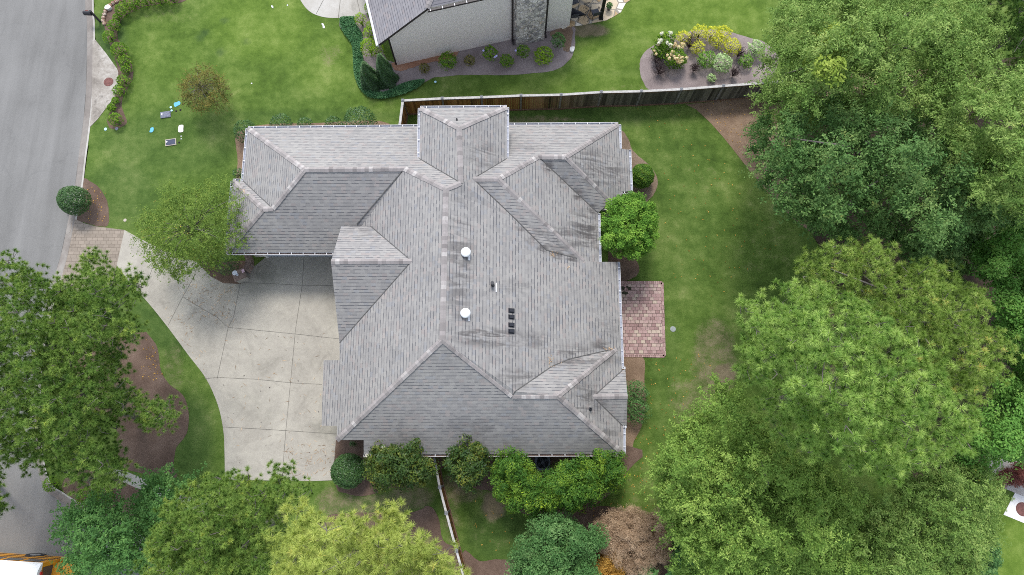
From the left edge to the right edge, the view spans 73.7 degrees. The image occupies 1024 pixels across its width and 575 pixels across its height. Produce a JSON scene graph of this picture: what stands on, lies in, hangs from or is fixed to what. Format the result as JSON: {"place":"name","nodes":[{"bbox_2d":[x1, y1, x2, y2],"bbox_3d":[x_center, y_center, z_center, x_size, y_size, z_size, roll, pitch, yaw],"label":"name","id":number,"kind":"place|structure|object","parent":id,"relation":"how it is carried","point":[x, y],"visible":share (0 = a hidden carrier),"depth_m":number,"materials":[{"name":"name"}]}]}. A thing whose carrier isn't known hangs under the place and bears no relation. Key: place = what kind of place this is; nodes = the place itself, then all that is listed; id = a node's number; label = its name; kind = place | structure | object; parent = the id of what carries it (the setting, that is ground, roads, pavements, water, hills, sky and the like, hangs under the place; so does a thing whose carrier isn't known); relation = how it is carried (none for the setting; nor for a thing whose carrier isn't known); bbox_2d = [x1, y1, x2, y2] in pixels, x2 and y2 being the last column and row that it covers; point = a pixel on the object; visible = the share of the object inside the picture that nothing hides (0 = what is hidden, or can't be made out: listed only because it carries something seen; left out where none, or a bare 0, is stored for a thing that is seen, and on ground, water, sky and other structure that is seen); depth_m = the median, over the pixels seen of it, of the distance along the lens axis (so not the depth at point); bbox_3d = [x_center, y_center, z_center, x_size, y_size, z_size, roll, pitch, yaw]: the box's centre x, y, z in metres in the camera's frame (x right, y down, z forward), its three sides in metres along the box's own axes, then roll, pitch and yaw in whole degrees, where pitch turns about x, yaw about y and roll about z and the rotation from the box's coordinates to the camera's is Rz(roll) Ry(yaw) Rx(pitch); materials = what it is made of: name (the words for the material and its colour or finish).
{"place":"outdoors","nodes":[
{"label":"outdoors","id":0,"kind":"place"},
{"bbox_2d":[0,0,161,574],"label":"road","id":1,"kind":"structure","parent":0,"point":[43,55],"depth_m":43.38,"materials":[{"name":"grey asphalt"}]},
{"bbox_2d":[0,471,15,517],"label":"pine tree","id":2,"kind":"object","parent":1,"relation":"on","point":[3,505],"visible":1,"depth_m":31.48,"materials":[{"name":"plant"}]},
{"bbox_2d":[0,553,73,574],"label":"school bus","id":3,"kind":"object","parent":1,"relation":"on","point":[27,564],"visible":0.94,"depth_m":35.52,"materials":[{"name":"yellow metal"}]},
{"bbox_2d":[32,0,173,562],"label":"kerb","id":4,"kind":"structure","parent":1,"relation":"on","point":[62,498],"depth_m":43.11,"materials":[{"name":"concrete"}]},
{"bbox_2d":[61,218,123,290],"bbox_3d":[-25.651,-1.915,41.582,3.394,0.001,4.679,4,77,1],"label":"driveway apron","id":5,"kind":"object","parent":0,"point":[84,235],"visible":0.62,"depth_m":41.77,"materials":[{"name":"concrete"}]},
{"bbox_2d":[113,469,206,511],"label":"sidewalk","id":6,"kind":"structure","parent":0,"point":[133,478],"depth_m":38.50,"materials":[{"name":"concrete"}]},
{"bbox_2d":[117,230,339,480],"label":"driveway","id":7,"kind":"structure","parent":0,"point":[274,306],"depth_m":40.30,"materials":[{"name":"concrete"}]},
{"bbox_2d":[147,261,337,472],"bbox_3d":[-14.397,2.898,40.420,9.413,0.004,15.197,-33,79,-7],"label":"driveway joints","id":8,"kind":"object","parent":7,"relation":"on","point":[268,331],"visible":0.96,"depth_m":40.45,"materials":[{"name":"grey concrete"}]},
{"bbox_2d":[165,284,334,482],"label":"pine needle litter","id":9,"kind":"object","parent":7,"relation":"on","point":[258,377],"visible":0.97,"depth_m":39.98,"materials":[{"name":"brown plant"}]},
{"bbox_2d":[301,0,367,17],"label":"neighbour driveway","id":10,"kind":"structure","parent":0,"point":[329,9],"depth_m":45.61,"materials":[{"name":"concrete"}]},
{"bbox_2d":[40,0,1023,574],"bbox_3d":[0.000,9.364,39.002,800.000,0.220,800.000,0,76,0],"label":"lawn","id":11,"kind":"structure","parent":0,"point":[290,58],"depth_m":42.97,"materials":[{"name":"green plant"}]},
{"bbox_2d":[42,475,59,491],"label":"roadside shrub","id":12,"kind":"object","parent":11,"relation":"on","point":[52,483],"visible":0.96,"depth_m":37.93,"materials":[{"name":"green plant"}]},
{"bbox_2d":[77,178,108,226],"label":"mulch bed","id":13,"kind":"object","parent":11,"relation":"on","point":[100,202],"visible":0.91,"depth_m":42.31,"materials":[{"name":"brown wood"}]},
{"bbox_2d":[56,185,91,215],"bbox_3d":[-26.475,-5.268,41.344,1.850,2.056,1.850,0,76,0],"label":"topiary shrub","id":14,"kind":"object","parent":13,"relation":"on","point":[63,194],"visible":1,"depth_m":40.75,"materials":[{"name":"green plant"}]},
{"bbox_2d":[90,40,117,125],"bbox_3d":[-26.451,-13.370,44.326,1.742,0.001,6.328,-6,77,-2],"label":"drain apron","id":15,"kind":"object","parent":11,"relation":"on","point":[103,67],"visible":0.95,"depth_m":44.36,"materials":[{"name":"grey concrete"}]},
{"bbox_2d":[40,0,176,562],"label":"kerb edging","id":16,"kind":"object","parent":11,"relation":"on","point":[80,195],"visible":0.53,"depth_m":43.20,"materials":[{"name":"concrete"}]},
{"bbox_2d":[62,468,163,527],"bbox_3d":[-21.914,11.980,38.245,7.097,0.001,2.094,21,77,5],"label":"mulch bed","id":17,"kind":"object","parent":11,"relation":"on","point":[128,491],"visible":0.2,"depth_m":38.38,"materials":[{"name":"brown soil"}]},
{"bbox_2d":[47,461,206,574],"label":"maple tree","id":18,"kind":"object","parent":17,"relation":"on","point":[92,522],"visible":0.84,"depth_m":32.52,"materials":[{"name":"green plant"}]},
{"bbox_2d":[75,332,188,477],"bbox_3d":[-21.734,6.995,39.450,5.283,0.001,9.448,-32,79,-7],"label":"mulch bed","id":19,"kind":"object","parent":11,"relation":"on","point":[152,450],"visible":0.53,"depth_m":39.29,"materials":[{"name":"brown soil"}]},
{"bbox_2d":[0,245,186,496],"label":"pine tree","id":20,"kind":"object","parent":19,"relation":"on","point":[67,384],"visible":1,"depth_m":29.64,"materials":[{"name":"green plant"}]},
{"bbox_2d":[104,0,184,128],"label":"mulch bed","id":21,"kind":"object","parent":11,"relation":"on","point":[108,16],"visible":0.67,"depth_m":44.65,"materials":[{"name":"brown wood"}]},
{"bbox_2d":[107,112,123,125],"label":"hedge shrub","id":22,"kind":"object","parent":21,"relation":"on","point":[116,118],"visible":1,"depth_m":42.98,"materials":[{"name":"green plant"}]},
{"bbox_2d":[110,42,128,58],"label":"hedge shrub","id":23,"kind":"object","parent":21,"relation":"on","point":[120,47],"visible":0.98,"depth_m":44.02,"materials":[{"name":"green plant"}]},
{"bbox_2d":[114,1,129,17],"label":"hedge shrub","id":24,"kind":"object","parent":21,"relation":"on","point":[121,6],"visible":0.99,"depth_m":44.79,"materials":[{"name":"green plant"}]},
{"bbox_2d":[126,172,256,288],"bbox_3d":[-18.351,-3.491,38.822,8.178,6.194,7.462,0,76,0],"label":"crepe myrtle","id":25,"kind":"object","parent":11,"relation":"on","point":[195,228],"visible":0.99,"depth_m":37.53,"materials":[{"name":"green plant"}]},
{"bbox_2d":[176,63,232,115],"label":"tree","id":26,"kind":"object","parent":11,"relation":"on","point":[200,87],"visible":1,"depth_m":41.64,"materials":[{"name":"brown plant"}]},
{"bbox_2d":[128,458,315,574],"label":"pine tree","id":27,"kind":"object","parent":11,"relation":"on","point":[206,553],"visible":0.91,"depth_m":27.95,"materials":[{"name":"plant"}]},
{"bbox_2d":[200,260,244,283],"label":"mulch bed","id":28,"kind":"object","parent":11,"relation":"on","point":[225,278],"visible":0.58,"depth_m":41.34,"materials":[{"name":"brown wood"}]},
{"bbox_2d":[215,253,239,274],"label":"planter shrub","id":29,"kind":"object","parent":28,"relation":"on","point":[230,265],"visible":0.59,"depth_m":40.53,"materials":[{"name":"green plant"}]},
{"bbox_2d":[231,255,253,282],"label":"planter wall","id":30,"kind":"structure","parent":28,"relation":"on","point":[248,267],"depth_m":40.82,"materials":[{"name":"stone"}]},
{"bbox_2d":[235,120,389,178],"bbox_3d":[-13.207,-9.561,43.418,10.751,0.001,4.508,-26,78,-6],"label":"mulch bed","id":31,"kind":"object","parent":11,"relation":"on","point":[240,147],"visible":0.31,"depth_m":43.44,"materials":[{"name":"brown wood"}]},
{"bbox_2d":[233,120,254,142],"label":"foundation shrub","id":32,"kind":"object","parent":31,"relation":"on","point":[237,125],"visible":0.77,"depth_m":42.21,"materials":[{"name":"green plant"}]},
{"bbox_2d":[269,113,292,125],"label":"foundation shrub","id":33,"kind":"object","parent":31,"relation":"on","point":[276,118],"visible":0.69,"depth_m":42.49,"materials":[{"name":"green plant"}]},
{"bbox_2d":[342,106,378,124],"bbox_3d":[-9.474,-10.219,42.576,2.219,1.972,2.223,-16,77,-4],"label":"foundation shrub","id":34,"kind":"object","parent":31,"relation":"on","point":[349,115],"visible":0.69,"depth_m":42.00,"materials":[{"name":"green plant"}]},
{"bbox_2d":[299,506,461,574],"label":"mulch bed","id":35,"kind":"object","parent":11,"relation":"on","point":[426,517],"visible":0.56,"depth_m":37.96,"materials":[{"name":"brown wood"}]},
{"bbox_2d":[261,493,471,574],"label":"pine tree","id":36,"kind":"object","parent":35,"relation":"on","point":[329,550],"visible":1,"depth_m":22.82,"materials":[{"name":"plant"}]},
{"bbox_2d":[224,105,632,456],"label":"house","id":37,"kind":"structure","parent":11,"relation":"on","point":[466,303],"depth_m":36.14,"materials":[{"name":"grey"}]},
{"bbox_2d":[268,252,333,256],"bbox_3d":[-12.400,-2.157,40.446,4.800,2.350,0.090,0,77,0],"label":"garage door","id":38,"kind":"structure","parent":37,"relation":"in","point":[310,252],"depth_m":41.31,"materials":[{"name":"paint"}]},
{"bbox_2d":[433,457,467,574],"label":"wooden fence","id":39,"kind":"object","parent":11,"relation":"on","point":[450,520],"visible":0.82,"depth_m":37.10,"materials":[{"name":"beige wood"}]},
{"bbox_2d":[350,14,575,91],"bbox_3d":[-3.635,-15.440,44.835,15.699,0.001,6.360,0,76,0],"label":"mulch bed","id":40,"kind":"object","parent":11,"relation":"on","point":[482,65],"visible":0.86,"depth_m":44.66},
{"bbox_2d":[360,38,378,56],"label":"lime shrub","id":41,"kind":"object","parent":40,"relation":"on","point":[367,46],"visible":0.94,"depth_m":43.70,"materials":[{"name":"green plant"}]},
{"bbox_2d":[360,61,379,91],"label":"arborvitae","id":42,"kind":"object","parent":40,"relation":"on","point":[369,79],"visible":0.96,"depth_m":43.09,"materials":[{"name":"green plant"}]},
{"bbox_2d":[339,15,424,98],"bbox_3d":[-9.441,-14.707,44.511,7.563,0.375,3.494,43,80,9],"label":"ground cover","id":43,"kind":"object","parent":40,"relation":"on","point":[351,30],"visible":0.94,"depth_m":44.39,"materials":[{"name":"green plant"}]},
{"bbox_2d":[375,53,399,89],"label":"arborvitae","id":44,"kind":"object","parent":40,"relation":"on","point":[385,72],"visible":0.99,"depth_m":43.08,"materials":[{"name":"green plant"}]},
{"bbox_2d":[391,51,458,70],"bbox_3d":[-5.639,-14.938,44.703,4.548,0.001,0.835,-15,77,-4],"label":"clay soil strip","id":45,"kind":"object","parent":40,"relation":"on","point":[404,66],"visible":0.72,"depth_m":44.63,"materials":[{"name":"soil"}]},
{"bbox_2d":[438,50,456,70],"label":"bed shrub","id":46,"kind":"object","parent":40,"relation":"on","point":[446,60],"visible":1,"depth_m":43.81,"materials":[{"name":"green plant"}]},
{"bbox_2d":[482,44,498,61],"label":"bed shrub","id":47,"kind":"object","parent":40,"relation":"on","point":[490,51],"visible":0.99,"depth_m":43.99,"materials":[{"name":"green plant"}]},
{"bbox_2d":[499,54,513,67],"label":"bed shrub","id":48,"kind":"object","parent":40,"relation":"on","point":[506,62],"visible":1,"depth_m":43.99,"materials":[{"name":"green plant"}]},
{"bbox_2d":[533,46,553,65],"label":"bed shrub","id":49,"kind":"object","parent":40,"relation":"on","point":[544,57],"visible":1,"depth_m":43.96,"materials":[{"name":"green plant"}]},
{"bbox_2d":[551,32,565,47],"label":"bed shrub","id":50,"kind":"object","parent":40,"relation":"on","point":[559,40],"visible":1,"depth_m":43.93,"materials":[{"name":"green plant"}]},
{"bbox_2d":[550,27,572,51],"bbox_3d":[3.553,-16.434,45.062,1.565,0.001,1.844,-28,78,-6],"label":"clay soil strip","id":51,"kind":"object","parent":40,"relation":"on","point":[567,32],"visible":0.79,"depth_m":45.13,"materials":[{"name":"brown soil"}]},
{"bbox_2d":[365,0,605,64],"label":"house","id":52,"kind":"structure","parent":11,"relation":"on","point":[412,30],"depth_m":42.22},
{"bbox_2d":[334,440,642,518],"bbox_3d":[-1.461,10.745,38.545,17.778,0.001,4.834,0,76,0],"label":"mulch bed","id":53,"kind":"object","parent":11,"relation":"on","point":[633,454],"visible":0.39,"depth_m":38.73,"materials":[{"name":"brown wood"}]},
{"bbox_2d":[330,453,365,489],"bbox_3d":[-9.055,10.150,37.782,1.985,1.784,1.987,0,76,0],"label":"round shrub","id":54,"kind":"object","parent":53,"relation":"on","point":[339,464],"visible":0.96,"depth_m":37.25,"materials":[{"name":"green plant"}]},
{"bbox_2d":[361,437,440,493],"bbox_3d":[-5.894,9.364,36.150,4.482,5.379,3.095,0,76,0],"label":"magnolia","id":55,"kind":"object","parent":53,"relation":"on","point":[406,463],"visible":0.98,"depth_m":34.41,"materials":[{"name":"green plant"}]},
{"bbox_2d":[441,434,492,494],"bbox_3d":[-2.280,9.364,36.306,2.691,5.058,2.757,41,80,9],"label":"magnolia","id":56,"kind":"object","parent":53,"relation":"on","point":[467,465],"visible":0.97,"depth_m":34.59,"materials":[{"name":"green plant"}]},
{"bbox_2d":[487,445,553,518],"bbox_3d":[0.567,10.197,36.006,3.671,5.244,4.064,0,76,0],"label":"evergreen tree","id":57,"kind":"object","parent":53,"relation":"on","point":[518,483],"visible":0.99,"depth_m":34.62,"materials":[{"name":"green plant"}]},
{"bbox_2d":[534,456,549,469],"bbox_3d":[1.699,9.802,38.313,0.860,0.915,0.860,0,76,0],"label":"air conditioner","id":58,"kind":"object","parent":53,"relation":"on","point":[542,461],"visible":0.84,"depth_m":37.95,"materials":[{"name":"metal"}]},
{"bbox_2d":[541,447,630,515],"bbox_3d":[3.823,10.211,36.013,5.206,5.230,3.234,-27,78,-6],"label":"evergreen tree","id":59,"kind":"object","parent":53,"relation":"on","point":[574,487],"visible":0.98,"depth_m":34.60,"materials":[{"name":"green plant"}]},
{"bbox_2d":[463,506,673,574],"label":"mulch bed","id":60,"kind":"object","parent":11,"relation":"on","point":[493,567],"visible":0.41,"depth_m":37.52,"materials":[{"name":"brown wood"}]},
{"bbox_2d":[504,509,610,574],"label":"sweetgum tree","id":61,"kind":"object","parent":60,"relation":"on","point":[573,552],"visible":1,"depth_m":33.69,"materials":[{"name":"green plant"}]},
{"bbox_2d":[590,543,627,574],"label":"rusty bush","id":62,"kind":"object","parent":60,"relation":"on","point":[606,567],"visible":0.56,"depth_m":35.76,"materials":[{"name":"orange plant"}]},
{"bbox_2d":[590,502,674,574],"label":"dry bush","id":63,"kind":"object","parent":60,"relation":"on","point":[624,536],"visible":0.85,"depth_m":35.62,"materials":[{"name":"brown plant"}]},
{"bbox_2d":[669,540,695,573],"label":"broad leaf plant","id":64,"kind":"object","parent":60,"relation":"on","point":[677,550],"visible":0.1,"depth_m":35.63,"materials":[{"name":"green plant"}]},
{"bbox_2d":[562,0,629,28],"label":"flagstone patio","id":65,"kind":"structure","parent":11,"relation":"on","point":[617,7],"depth_m":45.54,"materials":[{"name":"beige stone"}]},
{"bbox_2d":[398,80,800,124],"bbox_3d":[5.489,-11.963,43.016,25.276,1.930,1.896,-7,77,-2],"label":"wooden fence","id":66,"kind":"object","parent":11,"relation":"on","point":[652,97],"visible":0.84,"depth_m":42.81,"materials":[{"name":"brown wood"}]},
{"bbox_2d":[608,247,638,280],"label":"mulch bed","id":67,"kind":"object","parent":11,"relation":"on","point":[629,269],"visible":0.48,"depth_m":41.43,"materials":[{"name":"brown wood"}]},
{"bbox_2d":[599,190,659,260],"bbox_3d":[6.572,-3.328,39.370,3.751,5.032,4.647,0,76,0],"label":"tree","id":68,"kind":"object","parent":11,"relation":"on","point":[639,209],"visible":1,"depth_m":37.66,"materials":[{"name":"green plant"}]},
{"bbox_2d":[622,357,645,446],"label":"mulch bed","id":69,"kind":"object","parent":11,"relation":"on","point":[635,368],"visible":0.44,"depth_m":39.78,"materials":[{"name":"brown wood"}]},
{"bbox_2d":[626,379,649,407],"bbox_3d":[7.050,6.093,39.010,1.609,1.290,1.720,0,76,0],"label":"leggy shrub","id":70,"kind":"object","parent":69,"relation":"on","point":[633,393],"visible":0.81,"depth_m":38.68,"materials":[{"name":"green plant"}]},
{"bbox_2d":[627,396,651,426],"bbox_3d":[7.004,7.000,38.726,1.638,1.420,1.839,-43,80,-9],"label":"leggy shrub","id":71,"kind":"object","parent":69,"relation":"on","point":[637,415],"visible":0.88,"depth_m":38.34,"materials":[{"name":"green plant"}]},
{"bbox_2d":[621,131,657,207],"bbox_3d":[7.557,-7.499,42.927,3.120,0.001,5.472,0,76,0],"label":"mulch bed","id":72,"kind":"object","parent":11,"relation":"on","point":[649,191],"visible":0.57,"depth_m":42.99,"materials":[{"name":"soil"}]},
{"bbox_2d":[632,164,654,188],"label":"round shrub","id":73,"kind":"object","parent":72,"relation":"on","point":[643,175],"visible":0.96,"depth_m":41.30,"materials":[{"name":"green plant"}]},
{"bbox_2d":[621,281,665,357],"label":"brick patio","id":74,"kind":"structure","parent":11,"relation":"on","point":[642,318],"depth_m":40.65,"materials":[{"name":"red brick"}]},
{"bbox_2d":[640,29,778,89],"bbox_3d":[12.897,-14.915,44.709,9.152,0.001,4.500,0,76,0],"label":"mulch bed","id":75,"kind":"object","parent":11,"relation":"on","point":[685,77],"visible":0.53,"depth_m":44.54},
{"bbox_2d":[650,39,668,60],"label":"hydrangea","id":76,"kind":"object","parent":75,"relation":"on","point":[655,51],"visible":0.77,"depth_m":43.83,"materials":[{"name":"green plant"}]},
{"bbox_2d":[653,30,675,52],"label":"hydrangea","id":77,"kind":"object","parent":75,"relation":"on","point":[660,39],"visible":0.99,"depth_m":43.46,"materials":[{"name":"white plant"}]},
{"bbox_2d":[663,42,687,68],"bbox_3d":[10.490,-14.787,43.897,1.631,1.536,1.561,0,76,0],"label":"hydrangea","id":78,"kind":"object","parent":75,"relation":"on","point":[675,59],"visible":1,"depth_m":43.48,"materials":[{"name":"beige plant"}]},
{"bbox_2d":[691,23,708,41],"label":"golden shrub","id":79,"kind":"object","parent":75,"relation":"on","point":[703,32],"visible":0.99,"depth_m":44.18,"materials":[{"name":"yellow plant"}]},
{"bbox_2d":[696,50,715,68],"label":"island shrub","id":80,"kind":"object","parent":75,"relation":"on","point":[703,63],"visible":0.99,"depth_m":43.84,"materials":[{"name":"green plant"}]},
{"bbox_2d":[704,26,721,43],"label":"golden shrub","id":81,"kind":"object","parent":75,"relation":"on","point":[714,30],"visible":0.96,"depth_m":44.19,"materials":[{"name":"yellow plant"}]},
{"bbox_2d":[712,52,732,73],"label":"island shrub","id":82,"kind":"object","parent":75,"relation":"on","point":[726,57],"visible":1,"depth_m":43.69,"materials":[{"name":"green plant"}]},
{"bbox_2d":[722,37,741,56],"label":"golden shrub","id":83,"kind":"object","parent":75,"relation":"on","point":[731,45],"visible":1,"depth_m":44.02,"materials":[{"name":"yellow plant"}]},
{"bbox_2d":[738,53,753,68],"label":"island shrub","id":84,"kind":"object","parent":75,"relation":"on","point":[746,56],"visible":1,"depth_m":44.00,"materials":[{"name":"green plant"}]},
{"bbox_2d":[746,39,765,57],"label":"island shrub","id":85,"kind":"object","parent":75,"relation":"on","point":[757,46],"visible":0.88,"depth_m":44.03,"materials":[{"name":"green plant"}]},
{"bbox_2d":[635,372,881,574],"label":"oak tree","id":86,"kind":"object","parent":11,"relation":"on","point":[777,491],"visible":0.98,"depth_m":29.65,"materials":[{"name":"green plant"}]},
{"bbox_2d":[686,69,985,461],"bbox_3d":[25.007,-0.626,41.278,27.711,0.001,29.199,0,76,0],"label":"mulch bed","id":87,"kind":"object","parent":11,"relation":"on","point":[740,121],"visible":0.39,"depth_m":43.68,"materials":[{"name":"brown soil"}]},
{"bbox_2d":[802,21,866,94],"bbox_3d":[15.722,-10.998,36.234,2.548,14.828,9.884,39,80,9],"label":"maple tree","id":88,"kind":"object","parent":87,"relation":"on","point":[834,66],"visible":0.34,"depth_m":28.57,"materials":[{"name":"green plant"}]},
{"bbox_2d":[744,0,1017,142],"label":"oak tree","id":89,"kind":"object","parent":87,"relation":"on","point":[939,29],"visible":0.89,"depth_m":31.16,"materials":[{"name":"green plant"}]},
{"bbox_2d":[792,232,1023,410],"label":"pine tree","id":90,"kind":"object","parent":87,"relation":"on","point":[941,323],"visible":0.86,"depth_m":27.82,"materials":[{"name":"green plant"}]},
{"bbox_2d":[731,276,990,495],"bbox_3d":[14.366,4.398,30.256,11.578,19.178,9.027,0,76,0],"label":"pine tree","id":91,"kind":"object","parent":11,"relation":"on","point":[865,382],"visible":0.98,"depth_m":24.62,"materials":[{"name":"green plant"}]},
{"bbox_2d":[838,445,1014,574],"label":"oak tree","id":92,"kind":"object","parent":11,"relation":"on","point":[903,535],"visible":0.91,"depth_m":30.53,"materials":[{"name":"green plant"}]},
{"bbox_2d":[969,537,1003,574],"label":"broad leaf plant","id":93,"kind":"object","parent":11,"relation":"on","point":[995,564],"visible":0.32,"depth_m":35.69,"materials":[{"name":"green plant"}]},
{"bbox_2d":[981,0,1023,73],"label":"pine tree","id":94,"kind":"object","parent":11,"relation":"on","point":[1018,34],"visible":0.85,"depth_m":35.41,"materials":[{"name":"green plant"}]},
{"bbox_2d":[990,459,1023,495],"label":"gravel strip","id":95,"kind":"object","parent":11,"relation":"on","point":[1018,490],"visible":0.2,"depth_m":38.44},
{"bbox_2d":[993,461,1023,487],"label":"red maple shrub","id":96,"kind":"object","parent":95,"relation":"on","point":[1017,476],"visible":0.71,"depth_m":36.89,"materials":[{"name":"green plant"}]},
{"bbox_2d":[1004,493,1023,522],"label":"concrete pad","id":97,"kind":"object","parent":11,"relation":"on","point":[1011,512],"visible":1,"depth_m":38.14,"materials":[{"name":"white concrete"}]},
{"bbox_2d":[799,56,1023,516],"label":"woodland floor","id":98,"kind":"structure","parent":0,"point":[820,239],"depth_m":41.02,"materials":[{"name":"green plant"}]},
{"bbox_2d":[738,89,1023,270],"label":"oak tree","id":99,"kind":"object","parent":98,"relation":"on","point":[864,178],"visible":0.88,"depth_m":30.70,"materials":[{"name":"green plant"}]},
{"bbox_2d":[898,213,994,296],"bbox_3d":[24.117,-1.852,38.462,6.783,6.180,4.531,-42,80,-9],"label":"maple tree","id":100,"kind":"object","parent":98,"relation":"on","point":[971,239],"visible":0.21,"depth_m":36.49,"materials":[{"name":"green plant"}]},
{"bbox_2d":[920,58,1023,233],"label":"oak tree","id":101,"kind":"object","parent":98,"relation":"on","point":[1001,146],"visible":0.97,"depth_m":28.77,"materials":[{"name":"green plant"}]},
{"bbox_2d":[941,278,1023,480],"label":"maple tree","id":102,"kind":"object","parent":98,"relation":"on","point":[1005,443],"visible":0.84,"depth_m":31.96,"materials":[{"name":"green plant"}]},
{"bbox_2d":[969,213,1023,295],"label":"maple tree","id":103,"kind":"object","parent":98,"relation":"on","point":[997,256],"visible":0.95,"depth_m":33.34,"materials":[{"name":"green plant"}]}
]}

